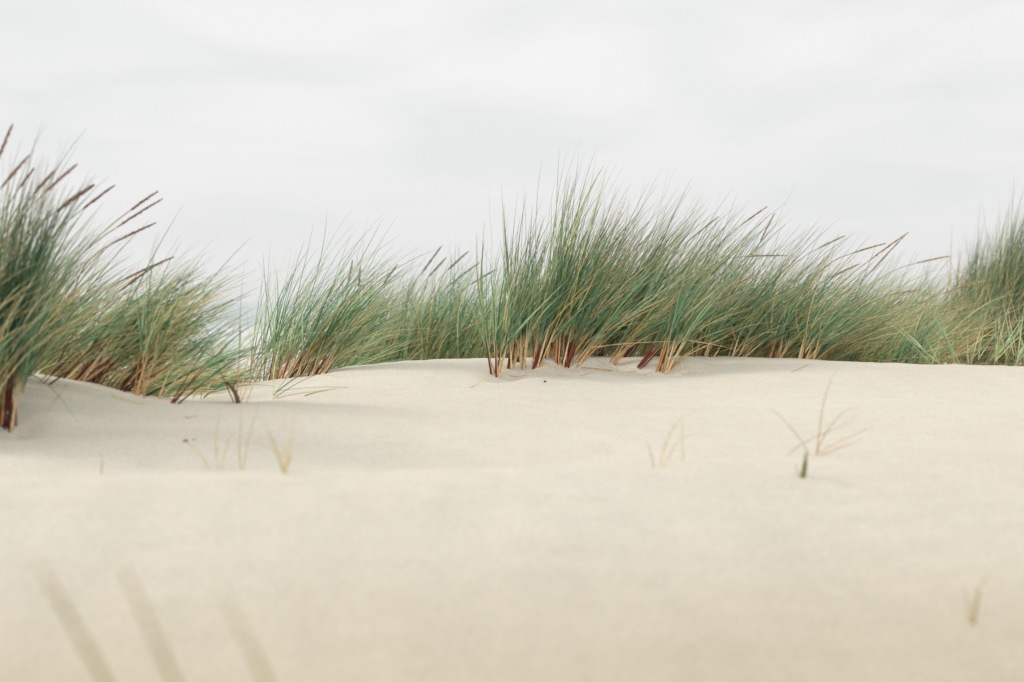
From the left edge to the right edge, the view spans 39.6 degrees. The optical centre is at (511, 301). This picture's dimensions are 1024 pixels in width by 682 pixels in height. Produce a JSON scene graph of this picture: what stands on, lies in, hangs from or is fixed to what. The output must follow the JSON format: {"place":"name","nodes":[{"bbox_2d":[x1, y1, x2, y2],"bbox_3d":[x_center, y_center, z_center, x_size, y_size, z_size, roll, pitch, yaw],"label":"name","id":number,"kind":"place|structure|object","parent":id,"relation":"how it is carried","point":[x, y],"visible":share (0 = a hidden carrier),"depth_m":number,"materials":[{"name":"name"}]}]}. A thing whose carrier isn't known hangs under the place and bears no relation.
{"place":"outdoors","nodes":[
{"label":"outdoors","id":0,"kind":"place"},
{"bbox_2d":[33,302,955,383],"bbox_3d":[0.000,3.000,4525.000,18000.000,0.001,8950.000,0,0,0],"label":"sea","id":1,"kind":"structure","parent":0,"point":[246,306],"depth_m":228.57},
{"bbox_2d":[0,356,1023,681],"bbox_3d":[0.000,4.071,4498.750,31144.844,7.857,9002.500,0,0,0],"label":"sand","id":2,"kind":"structure","parent":0,"point":[426,520],"depth_m":2.24,"materials":[{"name":"sand"}]},
{"bbox_2d":[0,200,68,343],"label":"grass tuft","id":3,"kind":"object","parent":2,"relation":"on","point":[20,271],"visible":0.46,"depth_m":3.31,"materials":[{"name":"green plant"}]},
{"bbox_2d":[0,154,119,432],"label":"grass tuft","id":4,"kind":"object","parent":2,"relation":"on","point":[10,417],"visible":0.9,"depth_m":3.33,"materials":[{"name":"green plant"}]},
{"bbox_2d":[0,168,121,393],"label":"grass tuft","id":5,"kind":"object","parent":2,"relation":"on","point":[21,185],"visible":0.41,"depth_m":3.50,"materials":[{"name":"green plant"}]},
{"bbox_2d":[0,210,124,394],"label":"grass tuft","id":6,"kind":"object","parent":2,"relation":"on","point":[10,336],"visible":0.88,"depth_m":3.28,"materials":[{"name":"green plant"}]},
{"bbox_2d":[0,124,135,425],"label":"grass tuft","id":7,"kind":"object","parent":2,"relation":"on","point":[25,253],"visible":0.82,"depth_m":3.33,"materials":[{"name":"green plant"}]},
{"bbox_2d":[29,550,109,681],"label":"marram leaf","id":8,"kind":"object","parent":2,"relation":"on","point":[95,664],"visible":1,"depth_m":0.97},
{"bbox_2d":[1,183,143,387],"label":"grass tuft","id":9,"kind":"object","parent":2,"relation":"on","point":[45,332],"visible":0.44,"depth_m":3.60,"materials":[{"name":"green plant"}]},
{"bbox_2d":[28,185,125,356],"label":"grass tuft","id":10,"kind":"object","parent":2,"relation":"on","point":[93,201],"visible":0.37,"depth_m":3.70,"materials":[{"name":"green plant"}]},
{"bbox_2d":[29,190,162,376],"bbox_3d":[-1.111,-0.045,3.704,0.385,0.496,0.237,0,0,-24],"label":"grass tuft","id":11,"kind":"object","parent":2,"relation":"on","point":[101,276],"visible":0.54,"depth_m":3.72,"materials":[{"name":"green plant"}]},
{"bbox_2d":[35,271,160,378],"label":"grass tuft","id":12,"kind":"object","parent":2,"relation":"on","point":[70,354],"visible":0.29,"depth_m":3.98,"materials":[{"name":"green plant"}]},
{"bbox_2d":[38,274,162,384],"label":"grass tuft","id":13,"kind":"object","parent":2,"relation":"on","point":[84,339],"visible":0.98,"depth_m":3.68,"materials":[{"name":"green plant"}]},
{"bbox_2d":[36,243,202,382],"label":"grass tuft","id":14,"kind":"object","parent":2,"relation":"on","point":[51,364],"visible":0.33,"depth_m":4.00,"materials":[{"name":"green plant"}]},
{"bbox_2d":[50,241,220,379],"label":"grass tuft","id":15,"kind":"object","parent":2,"relation":"on","point":[91,349],"visible":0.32,"depth_m":3.88,"materials":[{"name":"green plant"}]},
{"bbox_2d":[62,260,226,381],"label":"grass tuft","id":16,"kind":"object","parent":2,"relation":"on","point":[100,369],"visible":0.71,"depth_m":3.82,"materials":[{"name":"green plant"}]},
{"bbox_2d":[117,554,177,681],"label":"marram leaf","id":17,"kind":"object","parent":2,"relation":"on","point":[163,658],"visible":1,"depth_m":0.97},
{"bbox_2d":[72,201,236,384],"bbox_3d":[-0.928,-0.022,3.818,0.461,0.503,0.255,0,0,-23],"label":"grass tuft","id":18,"kind":"object","parent":2,"relation":"on","point":[103,378],"visible":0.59,"depth_m":3.83,"materials":[{"name":"green plant"}]},
{"bbox_2d":[103,314,212,389],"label":"grass tuft","id":19,"kind":"object","parent":2,"relation":"on","point":[114,381],"visible":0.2,"depth_m":4.09,"materials":[{"name":"green plant"}]},
{"bbox_2d":[74,250,253,382],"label":"grass tuft","id":20,"kind":"object","parent":2,"relation":"on","point":[89,374],"visible":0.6,"depth_m":3.81,"materials":[{"name":"green plant"}]},
{"bbox_2d":[117,243,246,392],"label":"grass tuft","id":21,"kind":"object","parent":2,"relation":"on","point":[159,364],"visible":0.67,"depth_m":3.83,"materials":[{"name":"green plant"}]},
{"bbox_2d":[133,237,231,395],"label":"grass tuft","id":22,"kind":"object","parent":2,"relation":"on","point":[147,334],"visible":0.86,"depth_m":3.74,"materials":[{"name":"green plant"}]},
{"bbox_2d":[93,257,278,389],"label":"grass tuft","id":23,"kind":"object","parent":2,"relation":"on","point":[113,376],"visible":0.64,"depth_m":3.86,"materials":[{"name":"green plant"}]},
{"bbox_2d":[130,327,247,396],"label":"grass tuft","id":24,"kind":"object","parent":2,"relation":"on","point":[148,389],"visible":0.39,"depth_m":4.20,"materials":[{"name":"green plant"}]},
{"bbox_2d":[135,280,256,398],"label":"grass tuft","id":25,"kind":"object","parent":2,"relation":"on","point":[161,344],"visible":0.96,"depth_m":3.71,"materials":[{"name":"green plant"}]},
{"bbox_2d":[157,329,251,397],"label":"grass tuft","id":26,"kind":"object","parent":2,"relation":"on","point":[200,375],"visible":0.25,"depth_m":4.50,"materials":[{"name":"green plant"}]},
{"bbox_2d":[123,289,289,395],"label":"grass tuft","id":27,"kind":"object","parent":2,"relation":"on","point":[188,352],"visible":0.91,"depth_m":3.76,"materials":[{"name":"green plant"}]},
{"bbox_2d":[167,327,248,395],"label":"grass tuft","id":28,"kind":"object","parent":2,"relation":"on","point":[206,371],"visible":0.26,"depth_m":4.89,"materials":[{"name":"green plant"}]},
{"bbox_2d":[170,289,280,403],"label":"grass tuft","id":29,"kind":"object","parent":2,"relation":"on","point":[208,365],"visible":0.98,"depth_m":3.66,"materials":[{"name":"green plant"}]},
{"bbox_2d":[137,257,329,402],"bbox_3d":[-0.724,0.068,3.862,0.552,0.413,0.579,0,0,0],"label":"grass tuft","id":30,"kind":"object","parent":2,"relation":"on","point":[262,359],"visible":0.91,"depth_m":3.78,"materials":[{"name":"green plant"}]},
{"bbox_2d":[217,584,269,681],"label":"marram leaf","id":31,"kind":"object","parent":2,"relation":"on","point":[261,670],"visible":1,"depth_m":0.97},
{"bbox_2d":[206,342,284,389],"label":"grass tuft","id":32,"kind":"object","parent":2,"relation":"on","point":[240,374],"visible":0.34,"depth_m":5.09,"materials":[{"name":"green plant"}]},
{"bbox_2d":[250,405,297,473],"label":"grass sprig","id":33,"kind":"object","parent":2,"relation":"on","point":[286,467],"depth_m":2.50,"materials":[{"name":"beige plant"}]},
{"bbox_2d":[250,269,314,381],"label":"grass tuft","id":34,"kind":"object","parent":2,"relation":"on","point":[252,361],"visible":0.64,"depth_m":5.15,"materials":[{"name":"green plant"}]},
{"bbox_2d":[259,252,319,380],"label":"grass tuft","id":35,"kind":"object","parent":2,"relation":"on","point":[265,334],"visible":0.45,"depth_m":5.18,"materials":[{"name":"green plant"}]},
{"bbox_2d":[256,259,373,378],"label":"grass tuft","id":36,"kind":"object","parent":2,"relation":"on","point":[294,324],"visible":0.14,"depth_m":5.50,"materials":[{"name":"green plant"}]},
{"bbox_2d":[259,233,381,380],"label":"grass tuft","id":37,"kind":"object","parent":2,"relation":"on","point":[279,338],"visible":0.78,"depth_m":5.11,"materials":[{"name":"green plant"}]},
{"bbox_2d":[274,219,395,378],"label":"grass tuft","id":38,"kind":"object","parent":2,"relation":"on","point":[285,353],"visible":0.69,"depth_m":5.11,"materials":[{"name":"green plant"}]},
{"bbox_2d":[281,206,429,378],"bbox_3d":[-0.541,-0.033,5.006,0.549,0.622,0.362,0,0,0],"label":"grass tuft","id":39,"kind":"object","parent":2,"relation":"on","point":[291,357],"visible":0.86,"depth_m":5.01,"materials":[{"name":"green plant"}]},
{"bbox_2d":[296,238,426,375],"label":"grass tuft","id":40,"kind":"object","parent":2,"relation":"on","point":[351,309],"visible":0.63,"depth_m":5.04,"materials":[{"name":"green plant"}]},
{"bbox_2d":[296,224,437,376],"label":"grass tuft","id":41,"kind":"object","parent":2,"relation":"on","point":[316,352],"visible":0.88,"depth_m":4.99,"materials":[{"name":"green plant"}]},
{"bbox_2d":[307,238,432,375],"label":"grass tuft","id":42,"kind":"object","parent":2,"relation":"on","point":[314,371],"visible":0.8,"depth_m":4.99,"materials":[{"name":"green plant"}]},
{"bbox_2d":[318,238,422,374],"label":"grass tuft","id":43,"kind":"object","parent":2,"relation":"on","point":[355,332],"visible":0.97,"depth_m":4.93,"materials":[{"name":"green plant"}]},
{"bbox_2d":[323,287,431,369],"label":"grass tuft","id":44,"kind":"object","parent":2,"relation":"on","point":[348,360],"visible":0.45,"depth_m":5.49,"materials":[{"name":"green plant"}]},
{"bbox_2d":[345,287,444,366],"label":"grass tuft","id":45,"kind":"object","parent":2,"relation":"on","point":[367,357],"visible":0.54,"depth_m":5.69,"materials":[{"name":"green plant"}]},
{"bbox_2d":[356,256,456,363],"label":"grass tuft","id":46,"kind":"object","parent":2,"relation":"on","point":[386,341],"visible":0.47,"depth_m":5.89,"materials":[{"name":"green plant"}]},
{"bbox_2d":[370,264,472,360],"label":"grass tuft","id":47,"kind":"object","parent":2,"relation":"on","point":[391,358],"visible":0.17,"depth_m":6.11,"materials":[{"name":"green plant"}]},
{"bbox_2d":[392,261,496,361],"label":"grass tuft","id":48,"kind":"object","parent":2,"relation":"on","point":[409,350],"visible":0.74,"depth_m":5.83,"materials":[{"name":"green plant"}]},
{"bbox_2d":[401,246,491,359],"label":"grass tuft","id":49,"kind":"object","parent":2,"relation":"on","point":[429,262],"visible":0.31,"depth_m":6.63,"materials":[{"name":"green plant"}]},
{"bbox_2d":[400,236,503,359],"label":"grass tuft","id":50,"kind":"object","parent":2,"relation":"on","point":[443,354],"visible":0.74,"depth_m":5.80,"materials":[{"name":"green plant"}]},
{"bbox_2d":[431,240,517,357],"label":"grass tuft","id":51,"kind":"object","parent":2,"relation":"on","point":[454,263],"visible":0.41,"depth_m":6.60,"materials":[{"name":"green plant"}]},
{"bbox_2d":[440,256,525,358],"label":"grass tuft","id":52,"kind":"object","parent":2,"relation":"on","point":[471,349],"visible":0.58,"depth_m":5.78,"materials":[{"name":"green plant"}]},
{"bbox_2d":[458,222,561,377],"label":"grass tuft","id":53,"kind":"object","parent":2,"relation":"on","point":[505,340],"visible":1,"depth_m":4.80,"materials":[{"name":"green plant"}]},
{"bbox_2d":[485,185,575,361],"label":"grass tuft","id":54,"kind":"object","parent":2,"relation":"on","point":[507,258],"visible":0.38,"depth_m":4.99,"materials":[{"name":"green plant"}]},
{"bbox_2d":[504,193,584,369],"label":"grass tuft","id":55,"kind":"object","parent":2,"relation":"on","point":[511,362],"visible":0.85,"depth_m":4.88,"materials":[{"name":"green plant"}]},
{"bbox_2d":[510,224,593,369],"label":"grass tuft","id":56,"kind":"object","parent":2,"relation":"on","point":[530,329],"visible":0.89,"depth_m":4.88,"materials":[{"name":"green plant"}]},
{"bbox_2d":[511,208,631,357],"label":"grass tuft","id":57,"kind":"object","parent":2,"relation":"on","point":[530,349],"visible":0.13,"depth_m":5.19,"materials":[{"name":"green plant"}]},
{"bbox_2d":[526,173,640,369],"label":"grass tuft","id":58,"kind":"object","parent":2,"relation":"on","point":[546,328],"visible":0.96,"depth_m":4.88,"materials":[{"name":"green plant"}]},
{"bbox_2d":[535,156,648,359],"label":"grass tuft","id":59,"kind":"object","parent":2,"relation":"on","point":[548,354],"visible":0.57,"depth_m":4.91,"materials":[{"name":"green plant"}]},
{"bbox_2d":[560,195,670,356],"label":"grass tuft","id":60,"kind":"object","parent":2,"relation":"on","point":[643,241],"visible":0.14,"depth_m":5.20,"materials":[{"name":"green plant"}]},
{"bbox_2d":[553,141,679,366],"bbox_3d":[0.362,-0.168,4.870,0.442,0.794,0.227,0,0,0],"label":"grass tuft","id":61,"kind":"object","parent":2,"relation":"on","point":[559,339],"visible":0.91,"depth_m":4.89,"materials":[{"name":"green plant"}]},
{"bbox_2d":[561,153,696,368],"bbox_3d":[0.404,-0.147,4.873,0.485,0.764,0.235,0,0,7],"label":"grass tuft","id":62,"kind":"object","parent":2,"relation":"on","point":[578,337],"visible":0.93,"depth_m":4.90,"materials":[{"name":"green plant"}]},
{"bbox_2d":[577,183,685,355],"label":"grass tuft","id":63,"kind":"object","parent":2,"relation":"on","point":[593,334],"visible":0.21,"depth_m":5.27,"materials":[{"name":"green plant"}]},
{"bbox_2d":[572,247,695,368],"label":"grass tuft","id":64,"kind":"object","parent":2,"relation":"on","point":[607,330],"visible":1,"depth_m":4.91,"materials":[{"name":"green plant"}]},
{"bbox_2d":[594,197,711,355],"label":"grass tuft","id":65,"kind":"object","parent":2,"relation":"on","point":[637,295],"visible":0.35,"depth_m":5.23,"materials":[{"name":"green plant"}]},
{"bbox_2d":[609,259,700,364],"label":"grass tuft","id":66,"kind":"object","parent":2,"relation":"on","point":[644,328],"visible":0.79,"depth_m":5.02,"materials":[{"name":"green plant"}]},
{"bbox_2d":[595,193,732,356],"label":"grass tuft","id":67,"kind":"object","parent":2,"relation":"on","point":[614,339],"visible":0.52,"depth_m":5.18,"materials":[{"name":"green plant"}]},
{"bbox_2d":[622,180,735,356],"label":"grass tuft","id":68,"kind":"object","parent":2,"relation":"on","point":[628,351],"visible":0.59,"depth_m":5.14,"materials":[{"name":"green plant"}]},
{"bbox_2d":[609,181,751,355],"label":"grass tuft","id":69,"kind":"object","parent":2,"relation":"on","point":[689,251],"visible":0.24,"depth_m":5.30,"materials":[{"name":"green plant"}]},
{"bbox_2d":[656,253,716,371],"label":"grass tuft","id":70,"kind":"object","parent":2,"relation":"on","point":[662,358],"visible":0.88,"depth_m":4.94,"materials":[{"name":"green plant"}]},
{"bbox_2d":[637,237,754,368],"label":"grass tuft","id":71,"kind":"object","parent":2,"relation":"on","point":[647,358],"visible":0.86,"depth_m":4.96,"materials":[{"name":"green plant"}]},
{"bbox_2d":[661,257,750,374],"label":"grass tuft","id":72,"kind":"object","parent":2,"relation":"on","point":[686,337],"visible":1,"depth_m":4.91,"materials":[{"name":"green plant"}]},
{"bbox_2d":[628,177,785,355],"bbox_3d":[0.780,-0.145,5.519,0.608,0.770,0.464,0,0,-32],"label":"grass tuft","id":73,"kind":"object","parent":2,"relation":"on","point":[638,351],"visible":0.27,"depth_m":5.51,"materials":[{"name":"green plant"}]},
{"bbox_2d":[640,185,799,355],"bbox_3d":[0.796,-0.118,5.317,0.519,0.656,0.416,0,0,32],"label":"grass tuft","id":74,"kind":"object","parent":2,"relation":"on","point":[650,342],"visible":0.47,"depth_m":5.28,"materials":[{"name":"green plant"}]},
{"bbox_2d":[673,252,786,356],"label":"grass tuft","id":75,"kind":"object","parent":2,"relation":"on","point":[712,329],"visible":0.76,"depth_m":5.21,"materials":[{"name":"green plant"}]},
{"bbox_2d":[667,194,795,356],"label":"grass tuft","id":76,"kind":"object","parent":2,"relation":"on","point":[677,348],"visible":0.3,"depth_m":5.47,"materials":[{"name":"green plant"}]},
{"bbox_2d":[678,213,828,355],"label":"grass tuft","id":77,"kind":"object","parent":2,"relation":"on","point":[728,319],"visible":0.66,"depth_m":5.34,"materials":[{"name":"green plant"}]},
{"bbox_2d":[701,209,857,356],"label":"grass tuft","id":78,"kind":"object","parent":2,"relation":"on","point":[725,343],"visible":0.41,"depth_m":5.38,"materials":[{"name":"green plant"}]},
{"bbox_2d":[728,258,838,356],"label":"grass tuft","id":79,"kind":"object","parent":2,"relation":"on","point":[750,340],"visible":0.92,"depth_m":5.20,"materials":[{"name":"green plant"}]},
{"bbox_2d":[721,221,862,355],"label":"grass tuft","id":80,"kind":"object","parent":2,"relation":"on","point":[785,289],"visible":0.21,"depth_m":5.44,"materials":[{"name":"green plant"}]},
{"bbox_2d":[736,231,878,356],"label":"grass tuft","id":81,"kind":"object","parent":2,"relation":"on","point":[759,349],"visible":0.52,"depth_m":5.29,"materials":[{"name":"green plant"}]},
{"bbox_2d":[759,249,860,357],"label":"grass tuft","id":82,"kind":"object","parent":2,"relation":"on","point":[782,330],"visible":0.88,"depth_m":5.17,"materials":[{"name":"green plant"}]},
{"bbox_2d":[752,231,868,357],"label":"grass tuft","id":83,"kind":"object","parent":2,"relation":"on","point":[763,356],"visible":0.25,"depth_m":5.50,"materials":[{"name":"green plant"}]},
{"bbox_2d":[791,232,918,359],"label":"grass tuft","id":84,"kind":"object","parent":2,"relation":"on","point":[878,263],"visible":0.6,"depth_m":5.43,"materials":[{"name":"green plant"}]},
{"bbox_2d":[796,247,919,359],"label":"grass tuft","id":85,"kind":"object","parent":2,"relation":"on","point":[814,332],"visible":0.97,"depth_m":5.11,"materials":[{"name":"green plant"}]},
{"bbox_2d":[774,236,941,357],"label":"grass tuft","id":86,"kind":"object","parent":2,"relation":"on","point":[794,349],"visible":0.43,"depth_m":5.26,"materials":[{"name":"green plant"}]},
{"bbox_2d":[808,249,944,360],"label":"grass tuft","id":87,"kind":"object","parent":2,"relation":"on","point":[848,344],"visible":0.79,"depth_m":5.33,"materials":[{"name":"green plant"}]},
{"bbox_2d":[849,271,924,362],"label":"grass tuft","id":88,"kind":"object","parent":2,"relation":"on","point":[859,356],"visible":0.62,"depth_m":5.50,"materials":[{"name":"green plant"}]},
{"bbox_2d":[860,278,931,362],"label":"grass tuft","id":89,"kind":"object","parent":2,"relation":"on","point":[881,349],"visible":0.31,"depth_m":5.68,"materials":[{"name":"green plant"}]},
{"bbox_2d":[871,288,958,362],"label":"grass tuft","id":90,"kind":"object","parent":2,"relation":"on","point":[894,357],"visible":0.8,"depth_m":5.46,"materials":[{"name":"green plant"}]},
{"bbox_2d":[891,283,975,364],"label":"grass tuft","id":91,"kind":"object","parent":2,"relation":"on","point":[910,361],"visible":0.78,"depth_m":5.44,"materials":[{"name":"green plant"}]},
{"bbox_2d":[885,255,999,362],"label":"grass tuft","id":92,"kind":"object","parent":2,"relation":"on","point":[973,283],"visible":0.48,"depth_m":6.21,"materials":[{"name":"green plant"}]},
{"bbox_2d":[914,287,985,364],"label":"grass tuft","id":93,"kind":"object","parent":2,"relation":"on","point":[938,356],"visible":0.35,"depth_m":5.73,"materials":[{"name":"green plant"}]},
{"bbox_2d":[920,258,1023,363],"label":"grass tuft","id":94,"kind":"object","parent":2,"relation":"on","point":[971,334],"visible":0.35,"depth_m":6.35,"materials":[{"name":"green plant"}]},
{"bbox_2d":[920,258,1023,364],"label":"grass tuft","id":95,"kind":"object","parent":2,"relation":"on","point":[958,338],"visible":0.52,"depth_m":6.35,"materials":[{"name":"green plant"}]},
{"bbox_2d":[931,295,1019,364],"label":"grass tuft","id":96,"kind":"object","parent":2,"relation":"on","point":[965,359],"visible":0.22,"depth_m":6.77,"materials":[{"name":"green plant"}]},
{"bbox_2d":[954,287,1004,363],"bbox_3d":[1.616,0.074,4.905,0.176,0.297,0.095,0,0,11],"label":"grass sprout","id":97,"kind":"object","parent":2,"relation":"on","point":[979,349],"depth_m":4.91,"materials":[{"name":"green plant"}]},
{"bbox_2d":[946,239,1019,362],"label":"grass tuft","id":98,"kind":"object","parent":2,"relation":"on","point":[974,291],"visible":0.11,"depth_m":7.19,"materials":[{"name":"green plant"}]},
{"bbox_2d":[947,199,1022,330],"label":"grass tuft","id":99,"kind":"object","parent":2,"relation":"on","point":[966,294],"visible":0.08,"depth_m":7.59,"materials":[{"name":"green plant"}]},
{"bbox_2d":[947,195,1023,324],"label":"grass tuft","id":100,"kind":"object","parent":2,"relation":"on","point":[1006,257],"visible":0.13,"depth_m":7.39,"materials":[{"name":"green plant"}]},
{"bbox_2d":[950,289,1023,365],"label":"grass tuft","id":101,"kind":"object","parent":2,"relation":"on","point":[1008,363],"visible":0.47,"depth_m":6.66,"materials":[{"name":"green plant"}]},
{"bbox_2d":[968,237,1023,363],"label":"grass tuft","id":102,"kind":"object","parent":2,"relation":"on","point":[994,312],"visible":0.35,"depth_m":6.96,"materials":[{"name":"green plant"}]},
{"bbox_2d":[976,203,1023,303],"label":"grass tuft","id":103,"kind":"object","parent":2,"relation":"on","point":[1000,258],"visible":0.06,"depth_m":7.31,"materials":[{"name":"green plant"}]},
{"bbox_2d":[978,222,1023,362],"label":"grass tuft","id":104,"kind":"object","parent":2,"relation":"on","point":[1004,276],"visible":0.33,"depth_m":6.96,"materials":[{"name":"green plant"}]},
{"bbox_2d":[997,190,1023,362],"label":"grass tuft","id":105,"kind":"object","parent":2,"relation":"on","point":[1018,269],"visible":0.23,"depth_m":7.03,"materials":[{"name":"green plant"}]},
{"bbox_2d":[0,0,1023,301],"label":"sky","id":106,"kind":"structure","parent":0,"point":[880,121],"materials":[{"name":"white"}]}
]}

